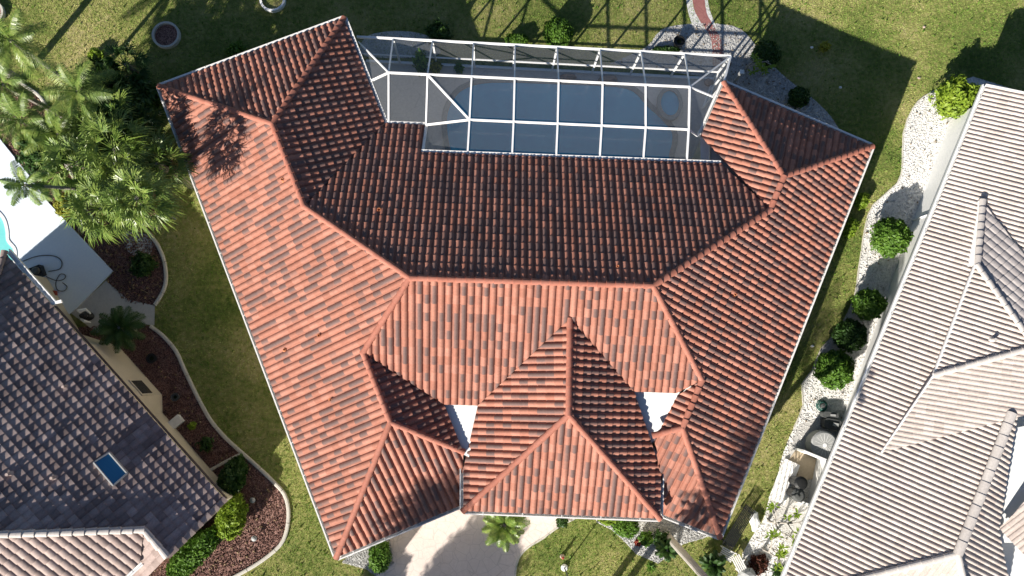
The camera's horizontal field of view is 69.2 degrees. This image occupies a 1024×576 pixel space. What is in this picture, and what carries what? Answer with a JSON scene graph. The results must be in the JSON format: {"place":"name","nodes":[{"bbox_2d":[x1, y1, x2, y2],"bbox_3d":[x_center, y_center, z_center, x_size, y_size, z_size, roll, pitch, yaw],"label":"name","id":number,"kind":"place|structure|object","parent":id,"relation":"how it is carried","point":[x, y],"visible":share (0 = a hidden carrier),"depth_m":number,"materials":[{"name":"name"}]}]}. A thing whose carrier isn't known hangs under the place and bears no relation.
{"place":"outdoors","nodes":[
{"label":"outdoors","id":0,"kind":"place"},
{"bbox_2d":[71,281,154,332],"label":"garden path","id":1,"kind":"structure","parent":0,"point":[104,297],"depth_m":34.50,"materials":[{"name":"concrete"}]},
{"bbox_2d":[76,308,94,322],"bbox_3d":[-19.648,1.265,34.078,0.672,0.710,0.685,0,84,-2],"label":"garden statue","id":2,"kind":"object","parent":1,"relation":"on","point":[87,316],"visible":1,"depth_m":33.97,"materials":[{"name":"grey stone"}]},
{"bbox_2d":[375,510,569,575],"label":"driveway","id":3,"kind":"structure","parent":0,"point":[452,544],"depth_m":33.80,"materials":[{"name":"concrete"}]},
{"bbox_2d":[481,515,530,551],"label":"young palm","id":4,"kind":"object","parent":3,"relation":"on","point":[496,526],"visible":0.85,"depth_m":32.41,"materials":[{"name":"green plant"}]},
{"bbox_2d":[0,0,1023,575],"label":"lawn","id":5,"kind":"structure","parent":0,"point":[788,410],"depth_m":36.18,"materials":[{"name":"plant"}]},
{"bbox_2d":[0,90,56,149],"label":"palm tree","id":6,"kind":"object","parent":5,"relation":"on","point":[19,108],"visible":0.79,"depth_m":31.21,"materials":[{"name":"green plant"}]},
{"bbox_2d":[0,52,62,117],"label":"palm tree","id":7,"kind":"object","parent":5,"relation":"on","point":[11,86],"visible":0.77,"depth_m":31.45,"materials":[{"name":"green plant"}]},
{"bbox_2d":[14,126,66,173],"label":"understory tree","id":8,"kind":"object","parent":5,"relation":"on","point":[27,159],"visible":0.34,"depth_m":31.76,"materials":[{"name":"green plant"}]},
{"bbox_2d":[21,101,85,163],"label":"palm tree","id":9,"kind":"object","parent":5,"relation":"on","point":[55,124],"visible":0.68,"depth_m":31.39,"materials":[{"name":"green plant"}]},
{"bbox_2d":[0,139,112,313],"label":"patio slab","id":10,"kind":"structure","parent":5,"relation":"on","point":[37,230],"depth_m":34.64,"materials":[{"name":"white paint"}]},
{"bbox_2d":[0,212,16,262],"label":"swimming pool","id":11,"kind":"structure","parent":10,"relation":"on","point":[6,243],"depth_m":34.59,"materials":[{"name":"teal liquid"}]},
{"bbox_2d":[29,264,46,276],"bbox_3d":[-21.961,-0.731,34.214,0.620,0.510,0.500,-23,85,-4],"label":"pool pump","id":12,"kind":"object","parent":10,"relation":"on","point":[38,270],"visible":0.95,"depth_m":34.14,"materials":[{"name":"black plastic"}]},
{"bbox_2d":[0,160,153,205],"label":"palm tree","id":13,"kind":"object","parent":5,"relation":"on","point":[16,186],"visible":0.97,"depth_m":29.36,"materials":[{"name":"green plant"}]},
{"bbox_2d":[40,130,120,204],"bbox_3d":[-18.200,-5.177,32.673,3.433,5.030,3.428,0,84,-2],"label":"palm tree","id":14,"kind":"object","parent":5,"relation":"on","point":[52,155],"visible":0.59,"depth_m":30.78,"materials":[{"name":"green plant"}]},
{"bbox_2d":[0,75,163,304],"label":"mulch bed","id":15,"kind":"object","parent":5,"relation":"on","point":[117,277],"visible":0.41,"depth_m":34.75,"materials":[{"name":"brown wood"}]},
{"bbox_2d":[33,169,73,201],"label":"palm tree","id":16,"kind":"object","parent":15,"relation":"on","point":[55,193],"visible":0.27,"depth_m":32.59,"materials":[{"name":"green plant"}]},
{"bbox_2d":[53,191,81,219],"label":"leafy bush","id":17,"kind":"object","parent":15,"relation":"on","point":[56,205],"visible":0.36,"depth_m":34.31,"materials":[{"name":"yellow plant"}]},
{"bbox_2d":[8,77,167,305],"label":"garden curb","id":18,"kind":"structure","parent":15,"relation":"on","point":[165,267],"depth_m":34.75,"materials":[{"name":"concrete"}]},
{"bbox_2d":[121,229,151,254],"bbox_3d":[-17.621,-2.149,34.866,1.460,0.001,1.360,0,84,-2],"label":"shrub","id":19,"kind":"object","parent":15,"relation":"on","point":[142,240],"visible":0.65,"depth_m":34.87,"materials":[{"name":"green plant"}]},
{"bbox_2d":[128,249,159,278],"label":"leafy bush","id":20,"kind":"object","parent":15,"relation":"on","point":[142,264],"visible":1,"depth_m":34.21,"materials":[{"name":"green plant"}]},
{"bbox_2d":[87,47,103,58],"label":"leafy bush","id":21,"kind":"object","parent":5,"relation":"on","point":[96,51],"visible":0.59,"depth_m":35.41,"materials":[{"name":"green plant"}]},
{"bbox_2d":[58,170,161,248],"bbox_3d":[-16.763,-2.952,32.048,3.274,5.884,3.198,0,84,-2],"label":"palm tree","id":22,"kind":"object","parent":5,"relation":"on","point":[80,212],"visible":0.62,"depth_m":29.76,"materials":[{"name":"green plant"}]},
{"bbox_2d":[82,137,141,202],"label":"understory tree","id":23,"kind":"object","parent":5,"relation":"on","point":[91,176],"visible":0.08,"depth_m":31.93,"materials":[{"name":"green plant"}]},
{"bbox_2d":[73,106,161,195],"bbox_3d":[-16.609,-5.648,32.448,3.856,5.699,3.935,-45,87,-6],"label":"palm tree","id":24,"kind":"object","parent":5,"relation":"on","point":[89,141],"visible":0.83,"depth_m":30.40,"materials":[{"name":"green plant"}]},
{"bbox_2d":[0,249,240,575],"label":"brown roofed house","id":25,"kind":"structure","parent":5,"relation":"on","point":[105,470],"depth_m":29.77,"materials":[{"name":"tile"}]},
{"bbox_2d":[128,379,153,395],"bbox_3d":[-16.320,4.383,32.689,0.100,1.100,0.900,-43,87,-6],"label":"window","id":26,"kind":"structure","parent":25,"relation":"in","point":[139,385],"depth_m":32.55,"materials":[{"name":"black glass"}]},
{"bbox_2d":[99,35,159,84],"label":"tree","id":27,"kind":"object","parent":5,"relation":"on","point":[141,59],"visible":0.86,"depth_m":33.12,"materials":[{"name":"green plant"}]},
{"bbox_2d":[116,72,161,116],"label":"understory tree","id":28,"kind":"object","parent":5,"relation":"on","point":[147,88],"visible":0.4,"depth_m":33.15,"materials":[{"name":"green plant"}]},
{"bbox_2d":[93,156,187,240],"bbox_3d":[-15.035,-3.237,31.416,4.416,7.396,3.402,0,84,-2],"label":"palm tree","id":29,"kind":"object","parent":5,"relation":"on","point":[163,198],"visible":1,"depth_m":28.44,"materials":[{"name":"green plant"}]},
{"bbox_2d":[110,101,173,149],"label":"palm tree","id":30,"kind":"object","parent":5,"relation":"on","point":[154,117],"visible":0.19,"depth_m":32.44,"materials":[{"name":"green plant"}]},
{"bbox_2d":[118,128,197,203],"bbox_3d":[-15.403,-5.119,32.880,3.425,4.794,3.548,-42,87,-6],"label":"palm tree","id":31,"kind":"object","parent":5,"relation":"on","point":[181,169],"visible":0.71,"depth_m":31.59,"materials":[{"name":"green plant"}]},
{"bbox_2d":[152,21,180,48],"bbox_3d":[-16.725,-12.228,35.943,1.320,0.240,1.320,0,84,-2],"label":"planter ring","id":32,"kind":"object","parent":5,"relation":"on","point":[166,34],"visible":1,"depth_m":35.93,"materials":[{"name":"concrete"}]},
{"bbox_2d":[78,324,286,575],"bbox_3d":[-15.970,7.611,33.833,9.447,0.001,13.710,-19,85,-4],"label":"mulch bed","id":33,"kind":"object","parent":5,"relation":"on","point":[249,487],"visible":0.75,"depth_m":33.87,"materials":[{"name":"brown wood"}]},
{"bbox_2d":[90,306,146,353],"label":"bushy palm","id":34,"kind":"object","parent":33,"relation":"on","point":[108,327],"visible":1,"depth_m":32.70,"materials":[{"name":"green plant"}]},
{"bbox_2d":[168,414,184,428],"bbox_3d":[-15.301,6.098,33.889,0.550,0.302,0.420,-40,86,-6],"label":"utility box","id":35,"kind":"object","parent":33,"relation":"on","point":[176,421],"visible":1,"depth_m":33.74,"materials":[{"name":"grey metal"}]},
{"bbox_2d":[165,524,221,575],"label":"clipped hedge","id":36,"kind":"object","parent":33,"relation":"on","point":[195,549],"visible":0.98,"depth_m":32.44,"materials":[{"name":"green plant"}]},
{"bbox_2d":[195,436,213,452],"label":"leafy bush","id":37,"kind":"object","parent":33,"relation":"on","point":[205,444],"visible":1,"depth_m":33.73,"materials":[{"name":"green plant"}]},
{"bbox_2d":[149,325,290,575],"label":"garden curb","id":38,"kind":"structure","parent":33,"relation":"on","point":[227,439],"depth_m":33.89,"materials":[{"name":"concrete"}]},
{"bbox_2d":[214,493,248,540],"bbox_3d":[-12.431,10.165,32.993,1.507,1.428,2.134,0,84,-2],"label":"clipped hedge","id":39,"kind":"object","parent":33,"relation":"on","point":[230,521],"visible":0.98,"depth_m":32.60,"materials":[{"name":"green plant"}]},
{"bbox_2d":[216,452,249,498],"bbox_3d":[-12.468,8.410,33.197,1.412,1.420,2.117,0,84,-2],"label":"clipped hedge","id":40,"kind":"object","parent":33,"relation":"on","point":[232,476],"visible":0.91,"depth_m":32.81,"materials":[{"name":"green plant"}]},
{"bbox_2d":[225,41,246,56],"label":"leafy bush","id":41,"kind":"object","parent":5,"relation":"on","point":[233,49],"visible":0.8,"depth_m":35.57,"materials":[{"name":"green plant"}]},
{"bbox_2d":[259,0,285,12],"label":"planter ring","id":42,"kind":"object","parent":5,"relation":"on","point":[273,6],"visible":1,"depth_m":36.29,"materials":[{"name":"white paint"}]},
{"bbox_2d":[342,539,393,575],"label":"gravel bed","id":43,"kind":"object","parent":5,"relation":"on","point":[359,563],"visible":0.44,"depth_m":33.61,"materials":[{"name":"white gravel"}]},
{"bbox_2d":[368,541,392,574],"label":"round bush","id":44,"kind":"object","parent":43,"relation":"on","point":[379,558],"visible":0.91,"depth_m":32.74,"materials":[{"name":"green plant"}]},
{"bbox_2d":[359,31,440,57],"bbox_3d":[-5.492,-11.926,36.371,4.003,0.001,1.397,0,84,-2],"label":"gravel bed","id":45,"kind":"object","parent":5,"relation":"on","point":[379,49],"visible":0.65,"depth_m":36.37,"materials":[{"name":"grey gravel"}]},
{"bbox_2d":[424,17,453,48],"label":"leafy bush","id":46,"kind":"object","parent":5,"relation":"on","point":[436,30],"visible":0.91,"depth_m":35.58,"materials":[{"name":"green plant"}]},
{"bbox_2d":[0,0,1023,575],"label":"lawn weeds","id":47,"kind":"object","parent":5,"relation":"on","point":[562,68],"visible":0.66,"depth_m":36.36,"materials":[{"name":"green plant"}]},
{"bbox_2d":[156,15,874,559],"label":"red roofed house","id":48,"kind":"structure","parent":5,"relation":"on","point":[434,335],"depth_m":30.23,"materials":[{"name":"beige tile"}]},
{"bbox_2d":[504,33,529,47],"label":"leafy bush","id":49,"kind":"object","parent":5,"relation":"on","point":[516,38],"visible":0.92,"depth_m":36.09,"materials":[{"name":"green plant"}]},
{"bbox_2d":[364,61,721,159],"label":"pool deck","id":50,"kind":"structure","parent":5,"relation":"on","point":[407,98],"depth_m":36.23,"materials":[{"name":"grey concrete"}]},
{"bbox_2d":[412,48,427,76],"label":"leafy bush","id":51,"kind":"object","parent":50,"relation":"on","point":[420,60],"visible":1,"depth_m":34.97,"materials":[{"name":"green plant"}]},
{"bbox_2d":[428,60,443,73],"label":"leafy bush","id":52,"kind":"object","parent":50,"relation":"on","point":[435,67],"visible":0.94,"depth_m":35.70,"materials":[{"name":"green plant"}]},
{"bbox_2d":[357,35,731,159],"bbox_3d":[1.399,-8.166,34.215,17.107,4.000,5.636,2,84,-2],"label":"pool enclosure","id":53,"kind":"object","parent":50,"relation":"on","point":[602,73],"visible":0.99,"depth_m":33.52,"materials":[{"name":"white paint"}]},
{"bbox_2d":[442,77,677,158],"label":"swimming pool","id":54,"kind":"structure","parent":50,"relation":"on","point":[536,101],"depth_m":36.20,"materials":[{"name":"liquid"}]},
{"bbox_2d":[656,87,682,121],"bbox_3d":[7.709,-9.017,36.355,1.230,0.300,1.722,0,84,-2],"label":"spa tub","id":55,"kind":"object","parent":50,"relation":"on","point":[669,103],"visible":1,"depth_m":36.26,"materials":[{"name":"liquid"}]},
{"bbox_2d":[514,519,574,575],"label":"garden curb","id":56,"kind":"structure","parent":5,"relation":"on","point":[537,541],"depth_m":33.92,"materials":[{"name":"concrete"}]},
{"bbox_2d":[542,16,574,45],"bbox_3d":[2.262,-12.383,36.072,1.638,1.316,1.657,0,84,-2],"label":"leafy bush","id":57,"kind":"object","parent":5,"relation":"on","point":[559,31],"visible":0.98,"depth_m":35.71,"materials":[{"name":"green plant"}]},
{"bbox_2d":[596,519,708,562],"bbox_3d":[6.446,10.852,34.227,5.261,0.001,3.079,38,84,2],"label":"gravel bed","id":58,"kind":"object","parent":5,"relation":"on","point":[663,529],"visible":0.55,"depth_m":34.20,"materials":[{"name":"white gravel"}]},
{"bbox_2d":[611,520,639,538],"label":"leafy bush","id":59,"kind":"object","parent":58,"relation":"on","point":[628,529],"visible":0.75,"depth_m":33.43,"materials":[{"name":"green plant"}]},
{"bbox_2d":[638,531,653,547],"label":"leafy bush","id":60,"kind":"object","parent":58,"relation":"on","point":[646,539],"visible":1,"depth_m":33.74,"materials":[{"name":"green plant"}]},
{"bbox_2d":[652,528,668,544],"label":"leafy bush","id":61,"kind":"object","parent":58,"relation":"on","point":[658,535],"visible":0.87,"depth_m":33.70,"materials":[{"name":"green plant"}]},
{"bbox_2d":[654,538,677,561],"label":"spiky palm","id":62,"kind":"object","parent":58,"relation":"on","point":[667,551],"visible":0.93,"depth_m":33.31,"materials":[{"name":"green plant"}]},
{"bbox_2d":[666,532,707,575],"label":"palm tree","id":63,"kind":"object","parent":58,"relation":"on","point":[689,560],"visible":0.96,"depth_m":31.57,"materials":[{"name":"grey plant"}]},
{"bbox_2d":[698,550,726,575],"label":"spiky palm","id":64,"kind":"object","parent":5,"relation":"on","point":[713,563],"visible":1,"depth_m":33.47,"materials":[{"name":"green plant"}]},
{"bbox_2d":[610,23,838,128],"bbox_3d":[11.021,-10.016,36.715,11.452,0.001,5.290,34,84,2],"label":"gravel bed","id":65,"kind":"object","parent":5,"relation":"on","point":[706,51],"visible":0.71,"depth_m":36.81,"materials":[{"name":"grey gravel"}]},
{"bbox_2d":[651,45,680,54],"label":"leafy bush","id":66,"kind":"object","parent":65,"relation":"on","point":[667,48],"visible":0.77,"depth_m":36.54,"materials":[{"name":"green plant"}]},
{"bbox_2d":[744,52,776,75],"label":"plumeria tree","id":67,"kind":"object","parent":65,"relation":"on","point":[763,68],"visible":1,"depth_m":35.51,"materials":[{"name":"green plant"}]},
{"bbox_2d":[750,39,781,68],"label":"round bush","id":68,"kind":"object","parent":65,"relation":"on","point":[770,51],"visible":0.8,"depth_m":35.80,"materials":[{"name":"green plant"}]},
{"bbox_2d":[787,86,810,109],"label":"round bush","id":69,"kind":"object","parent":65,"relation":"on","point":[798,96],"visible":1,"depth_m":35.94,"materials":[{"name":"green plant"}]},
{"bbox_2d":[721,505,754,549],"bbox_3d":[10.337,10.944,34.102,0.524,0.515,2.100,34,84,2],"label":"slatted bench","id":70,"kind":"object","parent":5,"relation":"on","point":[750,512],"visible":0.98,"depth_m":33.85,"materials":[{"name":"black"}]},
{"bbox_2d":[730,553,745,571],"bbox_3d":[10.314,12.544,33.973,0.423,0.415,0.700,-27,85,-5],"label":"bench","id":71,"kind":"object","parent":5,"relation":"on","point":[742,565],"visible":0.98,"depth_m":33.77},
{"bbox_2d":[749,511,759,531],"bbox_3d":[11.207,10.770,34.248,0.460,0.371,0.979,0,84,-2],"label":"white boulder","id":72,"kind":"object","parent":5,"relation":"on","point":[754,521],"visible":0.89,"depth_m":34.12,"materials":[{"name":"stone"}]},
{"bbox_2d":[768,410,842,552],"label":"side walkway","id":73,"kind":"structure","parent":5,"relation":"on","point":[801,508],"depth_m":34.53,"materials":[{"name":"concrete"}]},
{"bbox_2d":[769,458,799,504],"bbox_3d":[12.672,9.005,34.498,0.800,0.151,2.000,24,83,1],"label":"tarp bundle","id":74,"kind":"object","parent":73,"relation":"on","point":[782,484],"visible":0.95,"depth_m":34.50,"materials":[{"name":"white plastic"}]},
{"bbox_2d":[786,487,804,501],"bbox_3d":[12.941,9.419,34.041,0.620,1.090,0.620,0,84,-2],"label":"wheelie bin","id":75,"kind":"object","parent":73,"relation":"on","point":[796,495],"visible":1,"depth_m":33.55,"materials":[{"name":"black plastic"}]},
{"bbox_2d":[788,476,807,489],"bbox_3d":[13.082,8.901,34.103,0.620,1.090,0.620,0,84,-2],"label":"wheelie bin","id":76,"kind":"object","parent":73,"relation":"on","point":[800,482],"visible":1,"depth_m":33.61,"materials":[{"name":"black plastic"}]},
{"bbox_2d":[787,448,827,505],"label":"bin store","id":77,"kind":"structure","parent":73,"relation":"on","point":[812,466],"depth_m":34.66,"materials":[{"name":"white concrete"}]},
{"bbox_2d":[801,427,835,458],"bbox_3d":[14.360,7.260,34.491,1.277,0.830,1.277,22,83,1],"label":"air conditioner","id":78,"kind":"object","parent":73,"relation":"on","point":[820,443],"visible":0.87,"depth_m":34.14,"materials":[{"name":"metal"}]},
{"bbox_2d":[819,411,838,418],"bbox_3d":[14.882,5.959,34.830,0.750,0.440,0.300,7,83,-1],"label":"pump unit","id":79,"kind":"object","parent":73,"relation":"on","point":[826,414],"visible":1,"depth_m":34.67,"materials":[{"name":"grey plastic"}]},
{"bbox_2d":[820,418,841,430],"bbox_3d":[14.960,6.383,34.760,0.850,0.490,0.500,10,83,-1],"label":"pump unit","id":80,"kind":"object","parent":73,"relation":"on","point":[830,424],"visible":0.95,"depth_m":34.58,"materials":[{"name":"grey plastic"}]},
{"bbox_2d":[842,218,858,238],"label":"bush","id":81,"kind":"object","parent":5,"relation":"on","point":[851,227],"visible":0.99,"depth_m":35.62,"materials":[{"name":"green plant"}]},
{"bbox_2d":[854,192,869,209],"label":"bush","id":82,"kind":"object","parent":5,"relation":"on","point":[862,201],"visible":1,"depth_m":35.80,"materials":[{"name":"green plant"}]},
{"bbox_2d":[793,89,936,427],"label":"garden curb","id":83,"kind":"structure","parent":5,"relation":"on","point":[861,250],"depth_m":36.04,"materials":[{"name":"concrete"}]},
{"bbox_2d":[740,77,1010,575],"bbox_3d":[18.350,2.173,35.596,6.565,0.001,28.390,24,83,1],"label":"gravel bed","id":84,"kind":"object","parent":5,"relation":"on","point":[861,354],"visible":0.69,"depth_m":35.99,"materials":[{"name":"white gravel"}]},
{"bbox_2d":[737,567,755,575],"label":"white boulder","id":85,"kind":"object","parent":84,"relation":"on","point":[747,571],"visible":0.95,"depth_m":33.72,"materials":[{"name":"grey stone"}]},
{"bbox_2d":[747,553,769,575],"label":"ground plant","id":86,"kind":"object","parent":84,"relation":"on","point":[759,564],"visible":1,"depth_m":33.99,"materials":[{"name":"red plant"}]},
{"bbox_2d":[762,528,788,571],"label":"plumeria tree","id":87,"kind":"object","parent":84,"relation":"on","point":[782,552],"visible":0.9,"depth_m":32.76,"materials":[{"name":"green plant"}]},
{"bbox_2d":[766,501,804,545],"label":"plumeria tree","id":88,"kind":"object","parent":84,"relation":"on","point":[771,506],"visible":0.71,"depth_m":32.94,"materials":[{"name":"green plant"}]},
{"bbox_2d":[811,348,855,390],"bbox_3d":[15.007,3.783,34.539,2.040,1.599,2.021,0,84,-2],"label":"round bush","id":89,"kind":"object","parent":84,"relation":"on","point":[834,370],"visible":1,"depth_m":34.13,"materials":[{"name":"green plant"}]},
{"bbox_2d":[831,318,867,353],"bbox_3d":[15.826,2.235,34.836,1.664,1.449,1.759,0,84,-2],"label":"round bush","id":90,"kind":"object","parent":84,"relation":"on","point":[850,335],"visible":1,"depth_m":34.47,"materials":[{"name":"green plant"}]},
{"bbox_2d":[850,287,887,321],"bbox_3d":[16.823,0.781,34.991,1.687,1.537,1.629,0,84,-2],"label":"round bush","id":91,"kind":"object","parent":84,"relation":"on","point":[868,304],"visible":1,"depth_m":34.57,"materials":[{"name":"green plant"}]},
{"bbox_2d":[869,216,914,258],"bbox_3d":[18.006,-2.396,35.315,2.020,1.677,2.144,0,84,-2],"label":"round bush","id":92,"kind":"object","parent":84,"relation":"on","point":[892,237],"visible":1,"depth_m":34.89,"materials":[{"name":"green plant"}]},
{"bbox_2d":[927,74,980,120],"bbox_3d":[21.572,-9.185,36.062,2.336,1.996,2.436,0,84,-2],"label":"leafy bush","id":93,"kind":"object","parent":84,"relation":"on","point":[955,97],"visible":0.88,"depth_m":35.59,"materials":[{"name":"green plant"}]},
{"bbox_2d":[780,84,1023,575],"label":"pale roofed house","id":94,"kind":"structure","parent":5,"relation":"on","point":[922,473],"depth_m":30.97,"materials":[{"name":"tile"}]},
{"label":"mulch bed","id":95,"kind":"structure","parent":5,"relation":"on","visible":0},
{"bbox_2d":[0,8,89,95],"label":"palm tree","id":96,"kind":"object","parent":95,"relation":"on","point":[7,29],"visible":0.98,"depth_m":29.64,"materials":[{"name":"green plant"}]},
{"bbox_2d":[38,56,117,131],"bbox_3d":[-18.429,-8.154,32.832,3.378,5.375,2.855,-22,85,-4],"label":"palm tree","id":97,"kind":"object","parent":95,"relation":"on","point":[80,95],"visible":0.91,"depth_m":31.02,"materials":[{"name":"green plant"}]},
{"bbox_2d":[72,54,127,94],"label":"understory tree","id":98,"kind":"object","parent":95,"relation":"on","point":[97,65],"visible":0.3,"depth_m":33.25,"materials":[{"name":"green plant"}]},
{"bbox_2d":[71,79,145,140],"bbox_3d":[-17.574,-7.502,33.295,3.148,4.353,3.171,0,84,-2],"label":"palm tree","id":99,"kind":"object","parent":95,"relation":"on","point":[121,100],"visible":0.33,"depth_m":31.72,"materials":[{"name":"green plant"}]},
{"bbox_2d":[82,84,157,147],"bbox_3d":[-17.141,-7.208,33.390,3.010,4.128,3.237,0,84,-2],"label":"understory tree","id":100,"kind":"object","parent":95,"relation":"on","point":[105,108],"visible":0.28,"depth_m":32.00,"materials":[{"name":"green plant"}]},
{"bbox_2d":[686,0,715,25],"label":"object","id":101,"kind":"structure","parent":0,"point":[691,12],"depth_m":37.06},
{"bbox_2d":[692,0,723,65],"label":"red path","id":102,"kind":"structure","parent":0,"point":[700,9],"depth_m":37.01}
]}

